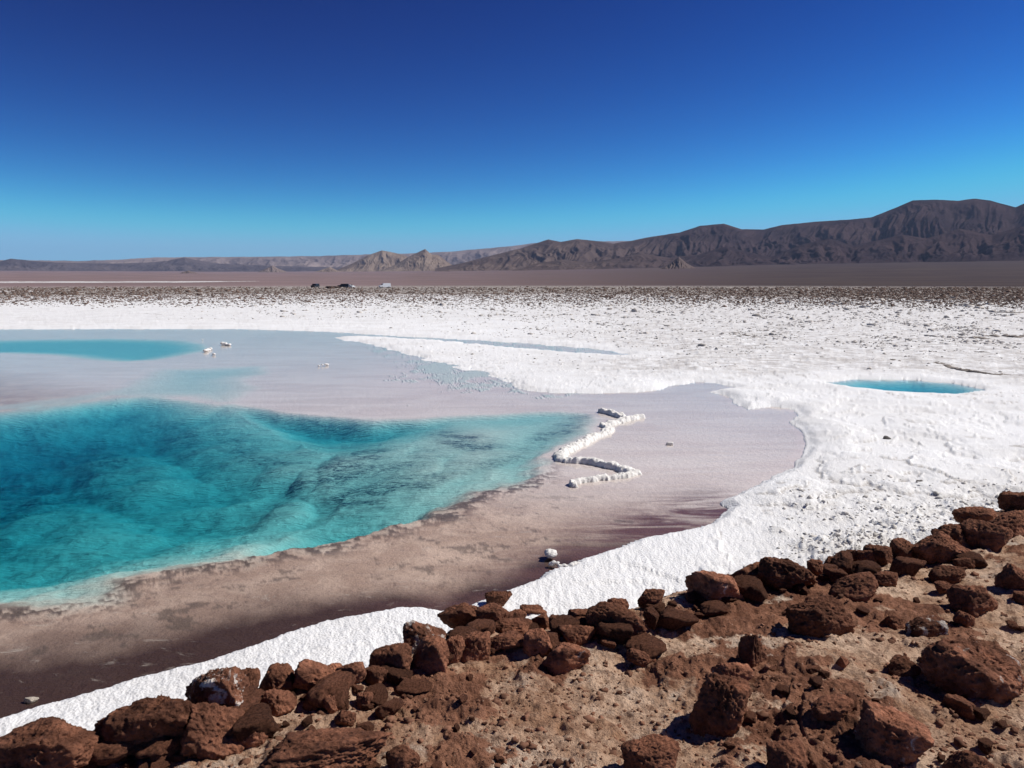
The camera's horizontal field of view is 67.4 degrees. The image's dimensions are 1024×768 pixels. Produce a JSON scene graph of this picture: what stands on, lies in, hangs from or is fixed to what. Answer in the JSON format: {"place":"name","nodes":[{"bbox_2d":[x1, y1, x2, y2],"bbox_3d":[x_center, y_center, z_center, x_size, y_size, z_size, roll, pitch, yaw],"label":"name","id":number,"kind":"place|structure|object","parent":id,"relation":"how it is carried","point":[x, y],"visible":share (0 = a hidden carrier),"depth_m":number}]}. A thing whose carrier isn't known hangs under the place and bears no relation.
{"place":"outdoors","nodes":[
{"label":"outdoors","id":0,"kind":"place"},
{"bbox_2d":[0,257,339,271],"bbox_3d":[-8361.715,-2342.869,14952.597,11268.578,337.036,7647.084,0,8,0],"label":"hills","id":1,"kind":"structure","parent":0,"point":[183,264],"depth_m":15532.14},
{"bbox_2d":[0,329,626,390],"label":"lagoon water","id":2,"kind":"structure","parent":0,"point":[61,336],"depth_m":46.53},
{"bbox_2d":[0,241,626,267],"bbox_3d":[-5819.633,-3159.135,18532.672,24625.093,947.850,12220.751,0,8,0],"label":"plateau","id":3,"kind":"structure","parent":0,"point":[452,258],"depth_m":20382.72},
{"bbox_2d":[338,250,407,271],"bbox_3d":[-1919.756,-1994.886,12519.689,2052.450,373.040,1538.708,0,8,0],"label":"tan hill","id":4,"kind":"structure","parent":0,"point":[382,260],"depth_m":12370.20},
{"bbox_2d":[383,249,451,271],"bbox_3d":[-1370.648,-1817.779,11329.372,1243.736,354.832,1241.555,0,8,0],"label":"tan peak","id":5,"kind":"structure","parent":0,"point":[424,260],"depth_m":11176.50},
{"bbox_2d":[0,281,1023,736],"bbox_3d":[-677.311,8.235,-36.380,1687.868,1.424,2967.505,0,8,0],"label":"salt flat","id":6,"kind":"structure","parent":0,"point":[944,445],"depth_m":25.99},
{"bbox_2d":[0,329,982,718],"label":"lagoon bed","id":7,"kind":"object","parent":6,"relation":"in","point":[170,517],"visible":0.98,"depth_m":15.37},
{"bbox_2d":[552,414,644,472],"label":"salt ridge","id":8,"kind":"structure","parent":7,"relation":"on","point":[561,454],"depth_m":16.98},
{"bbox_2d":[569,469,641,487],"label":"salt ridge","id":9,"kind":"structure","parent":7,"relation":"on","point":[574,483],"depth_m":14.67},
{"bbox_2d":[598,408,625,417],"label":"salt ridge","id":10,"kind":"structure","parent":7,"relation":"on","point":[613,413],"depth_m":21.64},
{"bbox_2d":[485,591,512,605],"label":"rock","id":11,"kind":"object","parent":6,"relation":"on","point":[500,598],"visible":0.77,"depth_m":8.77},
{"bbox_2d":[0,286,1023,310],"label":"brown clods","id":12,"kind":"object","parent":6,"relation":"on","point":[998,296],"visible":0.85,"depth_m":173.47},
{"bbox_2d":[519,604,547,613],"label":"rock","id":13,"kind":"object","parent":6,"relation":"on","point":[534,609],"visible":0.84,"depth_m":8.60},
{"bbox_2d":[133,293,1023,372],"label":"salt clods","id":14,"kind":"object","parent":6,"relation":"on","point":[845,309],"visible":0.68,"depth_m":72.22},
{"bbox_2d":[743,469,1022,567],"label":"salt rubble","id":15,"kind":"object","parent":6,"relation":"on","point":[893,526],"visible":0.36,"depth_m":11.42},
{"bbox_2d":[934,361,1009,374],"bbox_3d":[18.982,-0.570,31.539,1.394,0.181,5.836,-1,8,-11],"label":"crust ledge","id":16,"kind":"object","parent":6,"relation":"on","point":[959,369],"visible":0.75,"depth_m":31.33},
{"bbox_2d":[0,261,1023,300],"bbox_3d":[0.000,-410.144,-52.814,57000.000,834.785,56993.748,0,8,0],"label":"desert plain","id":17,"kind":"structure","parent":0,"point":[991,274],"depth_m":1903.88},
{"bbox_2d":[661,257,694,268],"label":"volcanic cone","id":18,"kind":"object","parent":17,"relation":"on","point":[678,263],"visible":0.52,"depth_m":5333.41},
{"bbox_2d":[0,0,1023,260],"label":"sky","id":19,"kind":"structure","parent":0,"point":[130,129]},
{"bbox_2d":[100,509,1023,767],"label":"rocky bank","id":20,"kind":"structure","parent":0,"point":[436,713],"depth_m":3.85},
{"bbox_2d":[0,716,100,767],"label":"boulder","id":21,"kind":"object","parent":20,"relation":"on","point":[50,742],"visible":0.99,"depth_m":3.20},
{"bbox_2d":[88,738,137,766],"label":"stone","id":22,"kind":"object","parent":20,"relation":"on","point":[105,753],"visible":0.52,"depth_m":3.29},
{"bbox_2d":[93,694,191,744],"bbox_3d":[-1.661,1.553,3.471,0.485,0.304,0.316,0,8,0],"label":"boulder","id":23,"kind":"object","parent":20,"relation":"on","point":[146,719],"visible":0.62,"depth_m":3.35},
{"bbox_2d":[131,736,168,758],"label":"stone","id":24,"kind":"object","parent":20,"relation":"on","point":[144,750],"visible":0.44,"depth_m":3.32},
{"bbox_2d":[150,757,170,767],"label":"stone","id":25,"kind":"object","parent":20,"relation":"on","point":[164,762],"visible":1,"depth_m":3.29},
{"bbox_2d":[149,735,181,761],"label":"stone","id":26,"kind":"object","parent":20,"relation":"on","point":[171,745],"visible":0.5,"depth_m":3.35},
{"bbox_2d":[179,702,244,760],"bbox_3d":[-1.328,1.564,3.450,0.315,0.275,0.261,-4,9,-27],"label":"boulder","id":27,"kind":"object","parent":20,"relation":"on","point":[207,733],"visible":0.77,"depth_m":3.38},
{"bbox_2d":[185,666,249,705],"bbox_3d":[-1.399,1.490,3.698,0.275,0.286,0.338,-6,10,-37],"label":"boulder","id":28,"kind":"object","parent":20,"relation":"on","point":[227,685],"visible":0.53,"depth_m":3.61},
{"bbox_2d":[219,687,264,712],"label":"stone","id":29,"kind":"object","parent":20,"relation":"on","point":[256,696],"visible":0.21,"depth_m":3.67},
{"bbox_2d":[244,667,260,686],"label":"rock","id":30,"kind":"object","parent":20,"relation":"on","point":[253,675],"visible":0.45,"depth_m":6.95},
{"bbox_2d":[241,731,267,748],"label":"rock","id":31,"kind":"object","parent":20,"relation":"on","point":[254,739],"visible":0.4,"depth_m":3.42},
{"bbox_2d":[231,702,279,740],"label":"stone","id":32,"kind":"object","parent":20,"relation":"on","point":[257,718],"visible":0.91,"depth_m":3.44},
{"bbox_2d":[258,662,296,691],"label":"boulder","id":33,"kind":"object","parent":20,"relation":"on","point":[277,676],"visible":0.52,"depth_m":3.90},
{"bbox_2d":[261,689,296,716],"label":"rock","id":34,"kind":"object","parent":20,"relation":"on","point":[280,702],"visible":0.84,"depth_m":3.70},
{"bbox_2d":[292,659,334,689],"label":"boulder","id":35,"kind":"object","parent":20,"relation":"on","point":[308,674],"visible":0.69,"depth_m":3.90},
{"bbox_2d":[258,727,392,767],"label":"boulder","id":36,"kind":"object","parent":20,"relation":"on","point":[346,747],"visible":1,"depth_m":3.20},
{"bbox_2d":[305,669,355,708],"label":"stone","id":37,"kind":"object","parent":20,"relation":"on","point":[320,689],"visible":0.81,"depth_m":3.78},
{"bbox_2d":[322,694,340,713],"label":"rock","id":38,"kind":"object","parent":20,"relation":"on","point":[329,704],"visible":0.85,"depth_m":3.71},
{"bbox_2d":[327,681,348,708],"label":"stone","id":39,"kind":"object","parent":20,"relation":"on","point":[341,693],"visible":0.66,"depth_m":3.74},
{"bbox_2d":[335,710,355,726],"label":"rock","id":40,"kind":"object","parent":20,"relation":"on","point":[345,717],"visible":0.98,"depth_m":3.59},
{"bbox_2d":[336,661,366,683],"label":"rock","id":41,"kind":"object","parent":20,"relation":"on","point":[358,669],"visible":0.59,"depth_m":3.90},
{"bbox_2d":[356,692,373,709],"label":"rock","id":42,"kind":"object","parent":20,"relation":"on","point":[364,697],"visible":0.79,"depth_m":3.77},
{"bbox_2d":[364,665,387,684],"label":"rock","id":43,"kind":"object","parent":20,"relation":"on","point":[376,674],"visible":0.77,"depth_m":3.95},
{"bbox_2d":[364,683,387,704],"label":"stone","id":44,"kind":"object","parent":20,"relation":"on","point":[379,691],"visible":0.88,"depth_m":3.81},
{"bbox_2d":[375,698,403,718],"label":"stone","id":45,"kind":"object","parent":20,"relation":"on","point":[388,708],"visible":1,"depth_m":3.69},
{"bbox_2d":[368,642,412,669],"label":"boulder","id":46,"kind":"object","parent":20,"relation":"on","point":[398,655],"visible":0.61,"depth_m":4.07},
{"bbox_2d":[381,664,412,684],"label":"stone","id":47,"kind":"object","parent":20,"relation":"on","point":[395,674],"visible":0.67,"depth_m":3.98},
{"bbox_2d":[385,744,419,767],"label":"rock","id":48,"kind":"object","parent":20,"relation":"on","point":[402,756],"visible":1,"depth_m":3.19},
{"bbox_2d":[395,678,432,694],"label":"stone","id":49,"kind":"object","parent":20,"relation":"on","point":[411,686],"visible":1,"depth_m":3.89},
{"bbox_2d":[403,620,447,651],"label":"boulder","id":50,"kind":"object","parent":20,"relation":"on","point":[414,632],"visible":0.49,"depth_m":4.34},
{"bbox_2d":[412,636,449,673],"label":"boulder","id":51,"kind":"object","parent":20,"relation":"on","point":[431,654],"visible":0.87,"depth_m":4.08},
{"bbox_2d":[447,635,465,664],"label":"rock","id":52,"kind":"object","parent":20,"relation":"on","point":[456,644],"visible":0.73,"depth_m":4.21},
{"bbox_2d":[437,602,477,628],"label":"boulder","id":53,"kind":"object","parent":20,"relation":"on","point":[460,614],"visible":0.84,"depth_m":4.77},
{"bbox_2d":[447,626,478,638],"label":"stone","id":54,"kind":"object","parent":20,"relation":"on","point":[462,631],"visible":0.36,"depth_m":4.38},
{"bbox_2d":[461,631,490,662],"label":"rock","id":55,"kind":"object","parent":20,"relation":"on","point":[477,645],"visible":0.83,"depth_m":4.25},
{"bbox_2d":[466,619,495,635],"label":"stone","id":56,"kind":"object","parent":20,"relation":"on","point":[483,625],"visible":0.47,"depth_m":4.48},
{"bbox_2d":[475,602,512,628],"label":"rock","id":57,"kind":"object","parent":20,"relation":"on","point":[493,611],"visible":0.62,"depth_m":4.68},
{"bbox_2d":[490,630,523,651],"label":"boulder","id":58,"kind":"object","parent":20,"relation":"on","point":[510,639],"visible":0.75,"depth_m":4.33},
{"bbox_2d":[494,618,531,635],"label":"boulder","id":59,"kind":"object","parent":20,"relation":"on","point":[520,625],"visible":0.74,"depth_m":4.63},
{"bbox_2d":[523,628,552,656],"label":"rock","id":60,"kind":"object","parent":20,"relation":"on","point":[538,639],"visible":0.97,"depth_m":4.26},
{"bbox_2d":[531,613,549,629],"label":"rock","id":61,"kind":"object","parent":20,"relation":"on","point":[541,620],"visible":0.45,"depth_m":4.70},
{"bbox_2d":[534,631,558,655],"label":"stone","id":62,"kind":"object","parent":20,"relation":"on","point":[553,637],"visible":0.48,"depth_m":4.31},
{"bbox_2d":[542,642,590,674],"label":"boulder","id":63,"kind":"object","parent":20,"relation":"on","point":[564,657],"visible":0.93,"depth_m":4.13},
{"bbox_2d":[550,614,583,637],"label":"stone","id":64,"kind":"object","parent":20,"relation":"on","point":[563,619],"visible":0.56,"depth_m":4.50},
{"bbox_2d":[558,624,595,645],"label":"boulder","id":65,"kind":"object","parent":20,"relation":"on","point":[579,635],"visible":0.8,"depth_m":4.40},
{"bbox_2d":[567,608,587,617],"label":"rock","id":66,"kind":"object","parent":20,"relation":"on","point":[578,612],"visible":0.24,"depth_m":4.65},
{"bbox_2d":[600,637,616,648],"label":"stone","id":67,"kind":"object","parent":20,"relation":"on","point":[608,642],"visible":1,"depth_m":4.35},
{"bbox_2d":[596,621,633,644],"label":"stone","id":68,"kind":"object","parent":20,"relation":"on","point":[620,633],"visible":0.91,"depth_m":4.37},
{"bbox_2d":[585,602,646,638],"bbox_3d":[0.605,1.405,4.522,0.358,0.212,0.223,0,8,0],"label":"boulder","id":69,"kind":"object","parent":20,"relation":"on","point":[608,612],"visible":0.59,"depth_m":4.46},
{"bbox_2d":[626,648,655,666],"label":"rock","id":70,"kind":"object","parent":20,"relation":"on","point":[638,657],"visible":0.97,"depth_m":4.18},
{"bbox_2d":[625,633,666,657],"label":"stone","id":71,"kind":"object","parent":20,"relation":"on","point":[652,646],"visible":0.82,"depth_m":4.29},
{"bbox_2d":[620,734,679,767],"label":"boulder","id":72,"kind":"object","parent":20,"relation":"on","point":[654,751],"visible":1,"depth_m":3.16},
{"bbox_2d":[637,588,664,608],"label":"rock","id":73,"kind":"object","parent":20,"relation":"on","point":[652,596],"visible":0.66,"depth_m":4.87},
{"bbox_2d":[643,606,658,629],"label":"stone","id":74,"kind":"object","parent":20,"relation":"on","point":[651,615],"visible":0.98,"depth_m":4.60},
{"bbox_2d":[657,608,698,629],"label":"stone","id":75,"kind":"object","parent":20,"relation":"on","point":[672,619],"visible":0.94,"depth_m":4.56},
{"bbox_2d":[700,600,727,616],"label":"stone","id":76,"kind":"object","parent":20,"relation":"on","point":[713,608],"visible":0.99,"depth_m":4.75},
{"bbox_2d":[685,570,744,600],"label":"boulder","id":77,"kind":"object","parent":20,"relation":"on","point":[709,585],"visible":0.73,"depth_m":4.93},
{"bbox_2d":[689,672,750,737],"bbox_3d":[0.975,1.521,3.602,0.281,0.297,0.230,2,8,15],"label":"boulder","id":78,"kind":"object","parent":20,"relation":"on","point":[719,706],"visible":0.87,"depth_m":3.55},
{"bbox_2d":[711,662,753,680],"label":"boulder","id":79,"kind":"object","parent":20,"relation":"on","point":[744,671],"visible":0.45,"depth_m":3.93},
{"bbox_2d":[730,561,763,584],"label":"boulder","id":80,"kind":"object","parent":20,"relation":"on","point":[751,569],"visible":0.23,"depth_m":5.20},
{"bbox_2d":[743,711,755,723],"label":"stone","id":81,"kind":"object","parent":20,"relation":"on","point":[750,717],"visible":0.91,"depth_m":3.56},
{"bbox_2d":[734,575,767,601],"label":"stone","id":82,"kind":"object","parent":20,"relation":"on","point":[752,588],"visible":0.88,"depth_m":4.95},
{"bbox_2d":[738,633,767,667],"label":"rock","id":83,"kind":"object","parent":20,"relation":"on","point":[751,653],"visible":0.81,"depth_m":4.13},
{"bbox_2d":[757,557,818,589],"bbox_3d":[1.873,1.300,5.245,0.448,0.291,0.308,0,8,0],"label":"boulder","id":84,"kind":"object","parent":20,"relation":"on","point":[774,573],"visible":0.85,"depth_m":5.13},
{"bbox_2d":[766,739,809,767],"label":"boulder","id":85,"kind":"object","parent":20,"relation":"on","point":[786,753],"visible":1,"depth_m":3.18},
{"bbox_2d":[807,676,822,687],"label":"stone","id":86,"kind":"object","parent":20,"relation":"on","point":[816,681],"visible":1,"depth_m":3.81},
{"bbox_2d":[807,559,823,574],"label":"rock","id":87,"kind":"object","parent":20,"relation":"on","point":[815,566],"visible":0.77,"depth_m":5.43},
{"bbox_2d":[785,595,854,637],"bbox_3d":[1.797,1.386,4.509,0.372,0.220,0.217,-2,8,-14],"label":"boulder","id":88,"kind":"object","parent":20,"relation":"on","point":[820,616],"visible":0.98,"depth_m":4.45},
{"bbox_2d":[810,694,854,721],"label":"boulder","id":89,"kind":"object","parent":20,"relation":"on","point":[833,707],"visible":0.99,"depth_m":3.47},
{"bbox_2d":[823,567,847,583],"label":"stone","id":90,"kind":"object","parent":20,"relation":"on","point":[834,574],"visible":0.74,"depth_m":5.27},
{"bbox_2d":[832,550,852,573],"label":"stone","id":91,"kind":"object","parent":20,"relation":"on","point":[842,559],"visible":0.88,"depth_m":5.54},
{"bbox_2d":[828,571,878,601],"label":"boulder","id":92,"kind":"object","parent":20,"relation":"on","point":[861,586],"visible":0.92,"depth_m":4.99},
{"bbox_2d":[846,549,876,561],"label":"rock","id":93,"kind":"object","parent":20,"relation":"on","point":[859,555],"visible":0.51,"depth_m":5.68},
{"bbox_2d":[848,560,881,574],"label":"stone","id":94,"kind":"object","parent":20,"relation":"on","point":[872,567],"visible":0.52,"depth_m":5.42},
{"bbox_2d":[863,544,893,565],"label":"rock","id":95,"kind":"object","parent":20,"relation":"on","point":[882,555],"visible":0.63,"depth_m":5.67},
{"bbox_2d":[874,571,897,586],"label":"rock","id":96,"kind":"object","parent":20,"relation":"on","point":[886,578],"visible":0.88,"depth_m":5.20},
{"bbox_2d":[880,615,904,629],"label":"rock","id":97,"kind":"object","parent":20,"relation":"on","point":[894,622],"visible":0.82,"depth_m":4.59},
{"bbox_2d":[853,699,934,763],"bbox_3d":[1.651,1.515,3.336,0.312,0.239,0.248,0,8,0],"label":"boulder","id":98,"kind":"object","parent":20,"relation":"on","point":[895,734],"visible":0.97,"depth_m":3.25},
{"bbox_2d":[889,538,913,558],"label":"rock","id":99,"kind":"object","parent":20,"relation":"on","point":[902,547],"visible":0.59,"depth_m":5.78},
{"bbox_2d":[888,654,920,676],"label":"rock","id":100,"kind":"object","parent":20,"relation":"on","point":[902,666],"visible":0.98,"depth_m":4.04},
{"bbox_2d":[889,556,926,576],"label":"stone","id":101,"kind":"object","parent":20,"relation":"on","point":[901,565],"visible":0.87,"depth_m":5.45},
{"bbox_2d":[904,615,948,637],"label":"boulder","id":102,"kind":"object","parent":20,"relation":"on","point":[928,626],"visible":0.89,"depth_m":4.44},
{"bbox_2d":[911,531,969,564],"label":"boulder","id":103,"kind":"object","parent":20,"relation":"on","point":[939,547],"visible":0.85,"depth_m":5.71},
{"bbox_2d":[934,581,952,593],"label":"rock","id":104,"kind":"object","parent":20,"relation":"on","point":[941,587],"visible":0.71,"depth_m":5.15},
{"bbox_2d":[928,565,966,583],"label":"boulder","id":105,"kind":"object","parent":20,"relation":"on","point":[952,574],"visible":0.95,"depth_m":5.33},
{"bbox_2d":[931,523,966,547],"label":"boulder","id":106,"kind":"object","parent":20,"relation":"on","point":[954,532],"visible":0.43,"depth_m":6.04},
{"bbox_2d":[940,694,975,720],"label":"boulder","id":107,"kind":"object","parent":20,"relation":"on","point":[961,706],"visible":0.91,"depth_m":3.69},
{"bbox_2d":[953,610,974,627],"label":"rock","id":108,"kind":"object","parent":20,"relation":"on","point":[965,620],"visible":0.77,"depth_m":4.61},
{"bbox_2d":[952,558,975,568],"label":"stone","id":109,"kind":"object","parent":20,"relation":"on","point":[965,562],"visible":0.92,"depth_m":5.59},
{"bbox_2d":[942,750,994,767],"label":"boulder","id":110,"kind":"object","parent":20,"relation":"on","point":[964,759],"visible":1,"depth_m":3.14},
{"bbox_2d":[953,551,987,567],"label":"stone","id":111,"kind":"object","parent":20,"relation":"on","point":[979,559],"visible":0.75,"depth_m":5.61},
{"bbox_2d":[919,638,1023,703],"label":"boulder","id":112,"kind":"object","parent":20,"relation":"on","point":[969,669],"visible":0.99,"depth_m":3.86},
{"bbox_2d":[946,584,998,616],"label":"boulder","id":113,"kind":"object","parent":20,"relation":"on","point":[975,600],"visible":0.91,"depth_m":4.84},
{"bbox_2d":[952,506,996,522],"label":"boulder","id":114,"kind":"object","parent":20,"relation":"on","point":[960,515],"visible":0.63,"depth_m":6.65},
{"bbox_2d":[973,707,990,720],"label":"stone","id":115,"kind":"object","parent":20,"relation":"on","point":[982,713],"visible":1,"depth_m":3.65},
{"bbox_2d":[977,737,992,754],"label":"stone","id":116,"kind":"object","parent":20,"relation":"on","point":[985,745],"visible":0.98,"depth_m":3.31},
{"bbox_2d":[959,518,1013,551],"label":"boulder","id":117,"kind":"object","parent":20,"relation":"on","point":[985,534],"visible":0.79,"depth_m":5.95},
{"bbox_2d":[989,510,1023,537],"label":"boulder","id":118,"kind":"object","parent":20,"relation":"on","point":[1013,520],"visible":0.59,"depth_m":6.29},
{"bbox_2d":[994,563,1023,589],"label":"rock","id":119,"kind":"object","parent":20,"relation":"on","point":[1009,576],"visible":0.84,"depth_m":5.13},
{"bbox_2d":[997,491,1023,509],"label":"boulder","id":120,"kind":"object","parent":20,"relation":"on","point":[1008,500],"visible":0.93,"depth_m":7.08},
{"bbox_2d":[435,199,1023,270],"bbox_3d":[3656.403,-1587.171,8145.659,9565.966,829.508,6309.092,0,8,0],"label":"mountain range","id":121,"kind":"structure","parent":0,"point":[924,218],"depth_m":8440.40},
{"bbox_2d":[512,226,1023,270],"bbox_3d":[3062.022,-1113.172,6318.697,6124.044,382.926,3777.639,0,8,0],"label":"foothills","id":122,"kind":"structure","parent":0,"point":[960,245],"depth_m":6552.99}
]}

